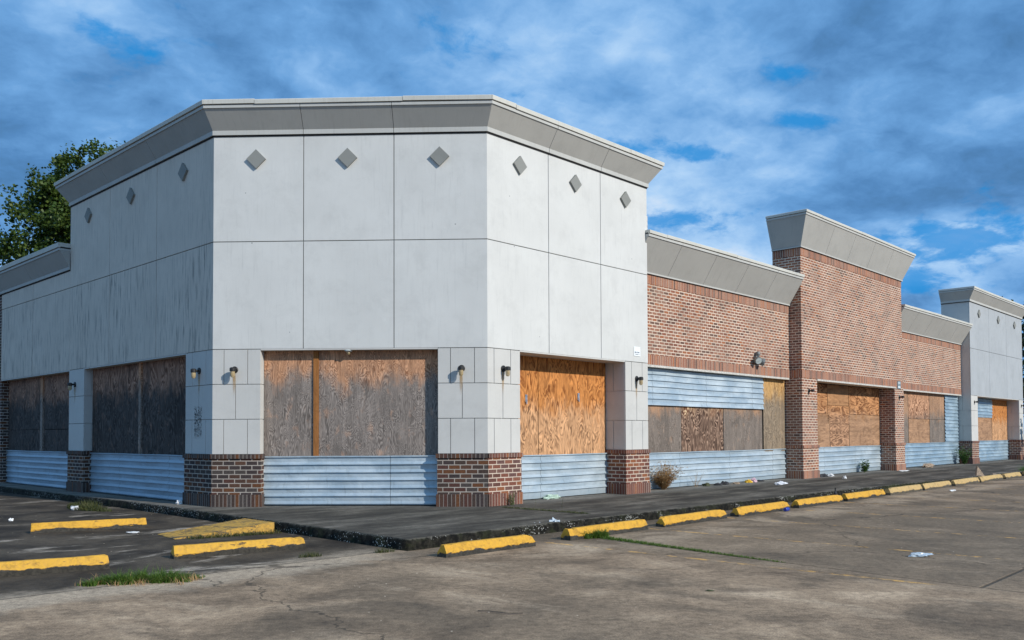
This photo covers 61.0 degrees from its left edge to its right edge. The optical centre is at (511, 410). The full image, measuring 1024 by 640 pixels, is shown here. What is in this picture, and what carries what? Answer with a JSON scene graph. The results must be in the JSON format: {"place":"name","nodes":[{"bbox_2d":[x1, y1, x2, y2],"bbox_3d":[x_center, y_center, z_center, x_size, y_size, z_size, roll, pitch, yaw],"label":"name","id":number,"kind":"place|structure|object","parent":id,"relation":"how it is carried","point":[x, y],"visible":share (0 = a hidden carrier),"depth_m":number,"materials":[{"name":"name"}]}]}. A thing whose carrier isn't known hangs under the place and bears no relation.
{"place":"outdoors","nodes":[
{"label":"outdoors","id":0,"kind":"place"},
{"bbox_2d":[67,497,111,511],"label":"kerb grass","id":1,"kind":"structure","parent":0,"point":[94,507],"depth_m":16.76,"materials":[{"name":"green plant"}]},
{"bbox_2d":[187,529,281,538],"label":"weeds","id":2,"kind":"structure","parent":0,"point":[231,535],"depth_m":12.21,"materials":[{"name":"green plant"}]},
{"bbox_2d":[298,546,394,557],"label":"crack grass","id":3,"kind":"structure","parent":0,"point":[379,550],"depth_m":10.15,"materials":[{"name":"green plant"}]},
{"bbox_2d":[478,610,516,613],"bbox_3d":[-0.100,1.591,6.862,0.377,0.012,0.064,-1,-2,16],"label":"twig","id":4,"kind":"object","parent":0,"point":[498,612],"visible":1,"depth_m":6.85,"materials":[{"name":"wood"}]},
{"bbox_2d":[0,476,1023,639],"bbox_3d":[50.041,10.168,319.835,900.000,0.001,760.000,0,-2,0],"label":"parking lot ground","id":5,"kind":"structure","parent":0,"point":[849,570],"depth_m":8.24,"materials":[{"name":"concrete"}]},
{"bbox_2d":[0,554,109,577],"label":"wheel stop","id":6,"kind":"object","parent":5,"relation":"on","point":[48,566],"visible":0.91,"depth_m":8.98,"materials":[{"name":"paint"}]},
{"bbox_2d":[0,138,125,265],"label":"broadleaf tree","id":7,"kind":"object","parent":5,"relation":"on","point":[50,217],"visible":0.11,"depth_m":30.21,"materials":[{"name":"green plant"}]},
{"bbox_2d":[30,518,146,533],"bbox_3d":[-6.377,1.742,13.135,1.586,0.168,0.175,1,-2,-31],"label":"wheel stop","id":8,"kind":"object","parent":5,"relation":"on","point":[69,526],"visible":0.88,"depth_m":13.06,"materials":[{"name":"yellow paint"}]},
{"bbox_2d":[77,565,203,586],"bbox_3d":[-3.580,1.579,8.464,1.141,0.165,0.710,0,-2,0],"label":"grass clump","id":9,"kind":"object","parent":5,"relation":"on","point":[161,576],"visible":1,"depth_m":8.36,"materials":[{"name":"green plant"}]},
{"bbox_2d":[157,518,273,538],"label":"kerb ramp","id":10,"kind":"structure","parent":5,"relation":"on","point":[238,526],"depth_m":12.54,"materials":[{"name":"paint"}]},
{"bbox_2d":[170,537,305,558],"bbox_3d":[-3.272,1.655,10.478,1.584,0.169,0.174,1,-2,-35],"label":"wheel stop","id":11,"kind":"object","parent":5,"relation":"on","point":[226,548],"visible":0.91,"depth_m":10.38,"materials":[{"name":"paint"}]},
{"bbox_2d":[437,534,535,557],"bbox_3d":[-0.283,1.645,10.563,1.495,0.170,0.176,1,-2,-45],"label":"wheel stop","id":12,"kind":"object","parent":5,"relation":"on","point":[464,548],"visible":0.91,"depth_m":10.43,"materials":[{"name":"yellow paint"}]},
{"bbox_2d":[0,471,1021,550],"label":"kerb","id":13,"kind":"structure","parent":5,"relation":"on","point":[402,544],"depth_m":13.52,"materials":[{"name":"concrete"}]},
{"bbox_2d":[561,519,647,540],"bbox_3d":[1.338,1.684,12.284,0.174,0.174,1.833,-2,-2,43],"label":"wheel stop","id":14,"kind":"object","parent":5,"relation":"on","point":[574,533],"visible":0.86,"depth_m":12.22,"materials":[{"name":"yellow paint"}]},
{"bbox_2d":[581,526,785,562],"bbox_3d":[2.039,1.618,10.897,3.339,0.180,0.704,-2,-2,45],"label":"grass strip","id":15,"kind":"object","parent":5,"relation":"on","point":[597,534],"depth_m":11.30,"materials":[{"name":"green plant"}]},
{"bbox_2d":[656,510,726,526],"bbox_3d":[2.902,1.724,13.922,0.175,0.175,1.903,-2,-2,43],"label":"wheel stop","id":16,"kind":"object","parent":5,"relation":"on","point":[683,519],"visible":0.94,"depth_m":13.74,"materials":[{"name":"yellow paint"}]},
{"bbox_2d":[730,501,789,516],"bbox_3d":[4.465,1.764,15.560,0.175,0.175,1.953,-2,-2,43],"label":"wheel stop","id":17,"kind":"object","parent":5,"relation":"on","point":[758,509],"visible":0.91,"depth_m":15.36,"materials":[{"name":"yellow paint"}]},
{"bbox_2d":[791,495,842,507],"bbox_3d":[6.080,1.805,17.253,0.175,0.176,2.073,-2,-2,43],"label":"wheel stop","id":18,"kind":"object","parent":5,"relation":"on","point":[812,501],"visible":0.93,"depth_m":17.05,"materials":[{"name":"yellow paint"}]},
{"bbox_2d":[842,489,885,500],"bbox_3d":[7.646,1.844,18.896,0.176,0.177,2.133,-2,-2,43],"label":"wheel stop","id":19,"kind":"object","parent":5,"relation":"on","point":[853,496],"visible":0.94,"depth_m":18.71,"materials":[{"name":"yellow paint"}]},
{"bbox_2d":[884,484,922,494],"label":"wheel stop","id":20,"kind":"object","parent":5,"relation":"on","point":[902,489],"visible":0.91,"depth_m":20.42,"materials":[{"name":"paint"}]},
{"bbox_2d":[884,480,936,490],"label":"kerb weeds","id":21,"kind":"object","parent":5,"relation":"on","point":[892,485],"visible":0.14,"depth_m":21.46,"materials":[{"name":"green plant"}]},
{"bbox_2d":[908,552,933,556],"bbox_3d":[4.666,1.645,9.935,0.292,0.054,0.110,0,-2,6],"label":"plastic bag","id":22,"kind":"object","parent":5,"relation":"on","point":[917,554],"visible":1,"depth_m":9.91,"materials":[{"name":"white plastic"}]},
{"bbox_2d":[920,481,951,489],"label":"wheel stop","id":23,"kind":"object","parent":5,"relation":"on","point":[934,485],"visible":0.92,"depth_m":22.09,"materials":[{"name":"paint"}]},
{"bbox_2d":[950,477,979,485],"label":"wheel stop","id":24,"kind":"object","parent":5,"relation":"on","point":[964,481],"visible":0.92,"depth_m":23.79,"materials":[{"name":"paint"}]},
{"bbox_2d":[975,466,983,475],"bbox_3d":[14.026,1.873,26.017,0.440,0.420,0.090,0,-2,-18],"label":"concrete shard","id":25,"kind":"object","parent":5,"relation":"on","point":[978,471],"visible":0.43,"depth_m":25.97,"materials":[{"name":"beige concrete"}]},
{"bbox_2d":[978,474,1002,481],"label":"wheel stop","id":26,"kind":"object","parent":5,"relation":"on","point":[990,478],"visible":0.93,"depth_m":25.51,"materials":[{"name":"paint"}]},
{"bbox_2d":[1002,472,1021,478],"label":"wheel stop","id":27,"kind":"object","parent":5,"relation":"on","point":[1011,475],"visible":0.9,"depth_m":27.07,"materials":[{"name":"paint"}]},
{"bbox_2d":[1002,296,1023,416],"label":"dark tree","id":28,"kind":"object","parent":5,"relation":"on","point":[1022,324],"visible":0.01,"depth_m":45.70,"materials":[{"name":"green plant"}]},
{"bbox_2d":[0,460,1023,538],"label":"sidewalk","id":29,"kind":"structure","parent":0,"point":[408,522],"depth_m":15.46,"materials":[{"name":"concrete"}]},
{"bbox_2d":[0,94,1023,506],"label":"commercial building","id":30,"kind":"structure","parent":29,"relation":"on","point":[412,252],"depth_m":17.25,"materials":[{"name":"white paint"}]},
{"bbox_2d":[67,382,75,390],"bbox_3d":[-10.207,-0.387,20.131,0.124,0.562,0.166,-2,-2,44],"label":"wall lamp","id":31,"kind":"object","parent":30,"relation":"attached to","point":[69,385],"visible":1,"depth_m":20.09,"materials":[{"name":"black metal"}]},
{"bbox_2d":[190,368,200,384],"bbox_3d":[-5.814,-0.512,15.944,0.124,0.562,0.166,-2,-2,44],"label":"wall lamp","id":32,"kind":"object","parent":30,"relation":"attached to","point":[193,371],"visible":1,"depth_m":15.91,"materials":[{"name":"beige glass"}]},
{"bbox_2d":[229,366,237,382],"bbox_3d":[-4.993,-0.516,15.562,0.124,0.562,0.166,0,-2,2],"label":"wall lamp","id":33,"kind":"object","parent":30,"relation":"attached to","point":[233,370],"visible":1,"depth_m":15.51,"materials":[{"name":"beige glass"}]},
{"bbox_2d":[458,365,464,378],"bbox_3d":[-0.901,-0.536,15.421,0.124,0.562,0.166,0,-2,2],"label":"wall lamp","id":34,"kind":"object","parent":30,"relation":"attached to","point":[461,368],"visible":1,"depth_m":15.36,"materials":[{"name":"beige glass"}]},
{"bbox_2d":[501,365,510,383],"bbox_3d":[-0.099,-0.541,15.720,0.166,0.562,0.124,-2,-2,44],"label":"wall lamp","id":35,"kind":"object","parent":30,"relation":"attached to","point":[506,369],"visible":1,"depth_m":15.70,"materials":[{"name":"beige glass"}]},
{"bbox_2d":[634,347,639,355],"bbox_3d":[2.707,-1.275,18.798,0.011,0.200,0.230,-2,-2,44],"label":"notice sign","id":36,"kind":"object","parent":30,"relation":"attached to","point":[636,351],"visible":1,"depth_m":18.79,"materials":[{"name":"white paper"}]},
{"bbox_2d":[635,376,642,391],"bbox_3d":[2.751,-0.468,18.709,0.166,0.562,0.124,-2,-2,44],"label":"wall lamp","id":37,"kind":"object","parent":30,"relation":"attached to","point":[640,379],"visible":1,"depth_m":18.67,"materials":[{"name":"beige glass"}]},
{"bbox_2d":[754,351,764,365],"bbox_3d":[6.614,-1.392,23.241,0.255,0.398,0.486,-2,-2,44],"label":"floodlight","id":38,"kind":"object","parent":30,"relation":"attached to","point":[759,360],"visible":1,"depth_m":23.16,"materials":[{"name":"metal"}]},
{"bbox_2d":[897,381,900,388],"bbox_3d":[13.321,-0.876,29.908,0.014,0.260,0.280,-2,-2,44],"label":"wall plate","id":39,"kind":"object","parent":30,"relation":"attached to","point":[898,384],"depth_m":29.89,"materials":[{"name":"white plastic"}]},
{"bbox_2d":[509,491,516,504],"bbox_3d":[-0.023,1.589,15.692,0.183,0.261,0.190,1,-2,-29],"label":"weed","id":40,"kind":"object","parent":29,"relation":"on","point":[512,499],"visible":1,"depth_m":15.69,"materials":[{"name":"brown plant"}]},
{"bbox_2d":[543,494,560,498],"bbox_3d":[0.794,1.705,17.236,0.176,0.097,0.510,-2,-2,44],"label":"plastic bag","id":41,"kind":"object","parent":29,"relation":"on","point":[551,496],"visible":1,"depth_m":17.16,"materials":[{"name":"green plastic"}]},
{"bbox_2d":[549,517,559,521],"bbox_3d":[0.624,1.667,12.761,0.252,0.209,0.195,1,-2,-36],"label":"trash heap","id":42,"kind":"object","parent":29,"relation":"on","point":[553,520],"visible":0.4,"depth_m":12.71,"materials":[{"name":"white plastic"}]},
{"bbox_2d":[649,461,687,489],"bbox_3d":[3.509,1.494,20.021,1.169,0.667,1.063,0,-2,0],"label":"dry weed","id":43,"kind":"object","parent":29,"relation":"on","point":[662,482],"visible":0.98,"depth_m":19.90,"materials":[{"name":"brown plant"}]},
{"bbox_2d":[774,481,787,484],"bbox_3d":[6.766,1.811,21.808,0.204,0.092,0.570,-2,-2,44],"label":"crumpled cloth","id":44,"kind":"object","parent":29,"relation":"on","point":[780,483],"visible":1,"depth_m":21.68,"materials":[{"name":"white fabric"}]},
{"bbox_2d":[858,459,869,471],"bbox_3d":[11.494,1.809,28.379,0.399,0.440,0.417,-1,-2,36],"label":"weed","id":45,"kind":"object","parent":29,"relation":"on","point":[864,465],"visible":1,"depth_m":28.33,"materials":[{"name":"green plant"}]},
{"bbox_2d":[921,463,933,467],"bbox_3d":[15.451,2.040,32.309,0.304,0.158,0.927,-2,-2,44],"label":"cardboard scrap","id":46,"kind":"object","parent":29,"relation":"on","point":[926,465],"visible":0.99,"depth_m":32.12,"materials":[{"name":"beige cardboard"}]},
{"bbox_2d":[954,446,971,463],"bbox_3d":[18.422,1.816,35.449,0.746,0.767,0.744,-2,-2,44],"label":"green shrub","id":47,"kind":"object","parent":29,"relation":"on","point":[964,457],"visible":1,"depth_m":35.37,"materials":[{"name":"green plant"}]},
{"bbox_2d":[0,0,1023,426],"label":"sky","id":48,"kind":"structure","parent":0,"point":[899,123],"materials":[{"name":"blue"}]},
{"bbox_2d":[502,506,588,513],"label":"joint grass","id":49,"kind":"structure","parent":0,"point":[541,509],"depth_m":14.52,"materials":[{"name":"green plant"}]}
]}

